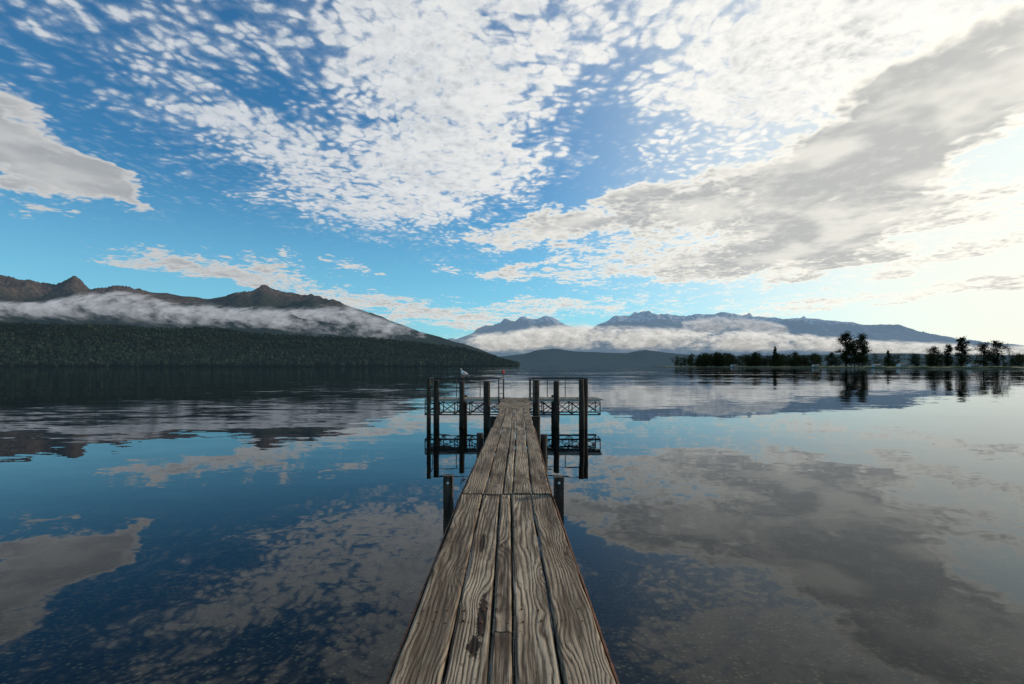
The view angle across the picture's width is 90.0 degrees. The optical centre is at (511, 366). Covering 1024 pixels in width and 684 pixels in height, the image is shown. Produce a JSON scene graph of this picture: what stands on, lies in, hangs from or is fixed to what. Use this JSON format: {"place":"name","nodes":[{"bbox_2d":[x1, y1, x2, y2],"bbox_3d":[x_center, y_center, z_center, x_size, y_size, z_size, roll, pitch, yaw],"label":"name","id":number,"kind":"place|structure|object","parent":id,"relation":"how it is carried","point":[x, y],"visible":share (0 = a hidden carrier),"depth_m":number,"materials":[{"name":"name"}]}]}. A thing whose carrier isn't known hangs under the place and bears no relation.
{"place":"outdoors","nodes":[
{"label":"outdoors","id":0,"kind":"place"},
{"bbox_2d":[0,292,345,328],"bbox_3d":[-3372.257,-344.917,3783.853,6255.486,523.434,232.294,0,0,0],"label":"cloud","id":1,"kind":"structure","parent":0,"point":[213,313],"depth_m":3682.15,"materials":[{"name":"white"}]},
{"bbox_2d":[0,295,392,336],"bbox_3d":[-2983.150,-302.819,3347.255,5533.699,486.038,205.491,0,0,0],"label":"cloud","id":2,"kind":"structure","parent":0,"point":[113,309],"depth_m":3252.38,"materials":[{"name":"white"}]},
{"bbox_2d":[4,297,397,327],"bbox_3d":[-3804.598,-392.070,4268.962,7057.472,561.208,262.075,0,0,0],"label":"cloud","id":3,"kind":"structure","parent":0,"point":[302,315],"depth_m":4152.25,"materials":[{"name":"white"}]},
{"bbox_2d":[0,275,489,353],"bbox_3d":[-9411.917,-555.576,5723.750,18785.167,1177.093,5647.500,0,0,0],"label":"mountain range","id":4,"kind":"structure","parent":0,"point":[260,299],"depth_m":4598.49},
{"bbox_2d":[0,324,517,366],"bbox_3d":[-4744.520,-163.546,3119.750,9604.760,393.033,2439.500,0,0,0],"label":"forest hill","id":5,"kind":"structure","parent":0,"point":[66,332],"depth_m":2594.22,"materials":[{"name":"green plant"}]},
{"bbox_2d":[0,321,519,366],"bbox_3d":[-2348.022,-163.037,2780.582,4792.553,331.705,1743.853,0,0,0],"label":"distant forest","id":6,"kind":"object","parent":5,"relation":"on","point":[249,357],"visible":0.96,"depth_m":2282.03,"materials":[{"name":"green plant"}]},
{"bbox_2d":[0,423,1023,683],"bbox_3d":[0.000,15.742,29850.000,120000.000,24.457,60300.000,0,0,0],"label":"lake water","id":7,"kind":"structure","parent":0,"point":[720,555],"depth_m":12.90,"materials":[{"name":"blue liquid"}]},
{"bbox_2d":[385,377,619,683],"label":"wooden jetty","id":8,"kind":"object","parent":7,"relation":"on","point":[440,643],"visible":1,"depth_m":3.95,"materials":[{"name":"brown wood"}]},
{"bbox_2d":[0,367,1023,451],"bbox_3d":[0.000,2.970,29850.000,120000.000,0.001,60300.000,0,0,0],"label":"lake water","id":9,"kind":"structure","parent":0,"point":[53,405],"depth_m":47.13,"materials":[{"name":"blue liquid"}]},
{"bbox_2d":[0,0,1023,344],"label":"sky","id":10,"kind":"structure","parent":0,"point":[446,169],"materials":[{"name":"blue"}]},
{"bbox_2d":[683,318,787,334],"bbox_3d":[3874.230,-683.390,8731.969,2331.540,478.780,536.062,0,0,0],"label":"fog bank","id":11,"kind":"structure","parent":0,"point":[703,325],"depth_m":8495.31,"materials":[{"name":"white"}]},
{"bbox_2d":[448,311,1023,356],"bbox_3d":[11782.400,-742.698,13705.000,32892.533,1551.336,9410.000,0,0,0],"label":"mountain range","id":12,"kind":"structure","parent":0,"point":[826,329],"depth_m":12016.93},
{"bbox_2d":[469,325,1023,354],"bbox_3d":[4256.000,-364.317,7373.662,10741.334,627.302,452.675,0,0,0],"label":"fog bank","id":13,"kind":"structure","parent":0,"point":[642,338],"depth_m":7180.46,"materials":[{"name":"white"}]},
{"bbox_2d":[500,349,1023,366],"bbox_3d":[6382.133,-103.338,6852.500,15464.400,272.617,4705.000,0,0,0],"label":"distant hills","id":14,"kind":"structure","parent":0,"point":[566,358],"depth_m":5488.00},
{"bbox_2d":[665,366,1023,368],"bbox_3d":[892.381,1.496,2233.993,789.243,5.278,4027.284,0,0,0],"label":"grassy shore","id":15,"kind":"structure","parent":0,"point":[960,367],"depth_m":699.21,"materials":[{"name":"green plant"}]},
{"bbox_2d":[711,351,722,366],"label":"broadleaf tree","id":16,"kind":"object","parent":15,"relation":"on","point":[716,356],"visible":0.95,"depth_m":1365.32,"materials":[{"name":"green plant"}]},
{"bbox_2d":[748,351,760,365],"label":"broadleaf tree","id":17,"kind":"object","parent":15,"relation":"on","point":[754,356],"visible":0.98,"depth_m":1155.95,"materials":[{"name":"green plant"}]},
{"bbox_2d":[770,346,779,366],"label":"pine tree","id":18,"kind":"object","parent":15,"relation":"on","point":[775,352],"visible":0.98,"depth_m":1057.88,"materials":[{"name":"green plant"}]},
{"bbox_2d":[790,351,800,365],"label":"broadleaf tree","id":19,"kind":"object","parent":15,"relation":"on","point":[795,360],"visible":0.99,"depth_m":977.26,"materials":[{"name":"green plant"}]},
{"bbox_2d":[824,352,836,365],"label":"broadleaf tree","id":20,"kind":"object","parent":15,"relation":"on","point":[830,357],"visible":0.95,"depth_m":852.70,"materials":[{"name":"green plant"}]},
{"bbox_2d":[669,351,1023,366],"bbox_3d":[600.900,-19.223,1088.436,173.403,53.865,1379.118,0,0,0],"label":"distant tree row","id":21,"kind":"object","parent":15,"relation":"on","point":[705,359],"visible":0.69,"depth_m":1041.36,"materials":[{"name":"green plant"}]},
{"bbox_2d":[834,330,858,366],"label":"broadleaf tree","id":22,"kind":"object","parent":15,"relation":"on","point":[847,346],"visible":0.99,"depth_m":805.26,"materials":[{"name":"green plant"}]},
{"bbox_2d":[846,341,860,365],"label":"broadleaf tree","id":23,"kind":"object","parent":15,"relation":"on","point":[851,358],"visible":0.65,"depth_m":799.13,"materials":[{"name":"green plant"}]},
{"bbox_2d":[852,333,873,366],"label":"broadleaf tree","id":24,"kind":"object","parent":15,"relation":"on","point":[861,341],"visible":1,"depth_m":779.40,"materials":[{"name":"green plant"}]},
{"bbox_2d":[871,364,881,366],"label":"cottage","id":25,"kind":"structure","parent":15,"relation":"on","point":[875,365],"depth_m":739.12,"materials":[{"name":"grey metal"}]},
{"bbox_2d":[883,350,892,366],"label":"pine tree","id":26,"kind":"object","parent":15,"relation":"on","point":[886,362],"visible":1,"depth_m":722.65,"materials":[{"name":"green plant"}]},
{"bbox_2d":[896,363,908,366],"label":"cottage","id":27,"kind":"structure","parent":15,"relation":"on","point":[902,365],"depth_m":692.90,"materials":[{"name":"grey metal"}]},
{"bbox_2d":[906,353,923,365],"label":"broadleaf tree","id":28,"kind":"object","parent":15,"relation":"on","point":[912,359],"visible":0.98,"depth_m":698.78,"materials":[{"name":"green plant"}]},
{"bbox_2d":[922,345,943,366],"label":"broadleaf tree","id":29,"kind":"object","parent":15,"relation":"on","point":[936,352],"visible":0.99,"depth_m":655.62,"materials":[{"name":"green plant"}]},
{"bbox_2d":[941,343,955,366],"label":"broadleaf tree","id":30,"kind":"object","parent":15,"relation":"on","point":[947,357],"visible":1,"depth_m":636.47,"materials":[{"name":"green plant"}]},
{"bbox_2d":[951,336,973,366],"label":"broadleaf tree","id":31,"kind":"object","parent":15,"relation":"on","point":[960,346],"visible":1,"depth_m":614.01,"materials":[{"name":"green plant"}]},
{"bbox_2d":[967,364,978,366],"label":"cottage","id":32,"kind":"structure","parent":15,"relation":"on","point":[972,365],"depth_m":595.97,"materials":[{"name":"grey metal"}]},
{"bbox_2d":[971,342,998,366],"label":"broadleaf tree","id":33,"kind":"object","parent":15,"relation":"on","point":[984,347],"visible":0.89,"depth_m":592.19,"materials":[{"name":"green plant"}]},
{"bbox_2d":[982,339,1012,366],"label":"broadleaf tree","id":34,"kind":"object","parent":15,"relation":"on","point":[996,354],"visible":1,"depth_m":580.67,"materials":[{"name":"green plant"}]},
{"bbox_2d":[1006,352,1023,366],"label":"broadleaf tree","id":35,"kind":"object","parent":15,"relation":"on","point":[1019,359],"visible":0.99,"depth_m":557.20,"materials":[{"name":"green plant"}]}
]}

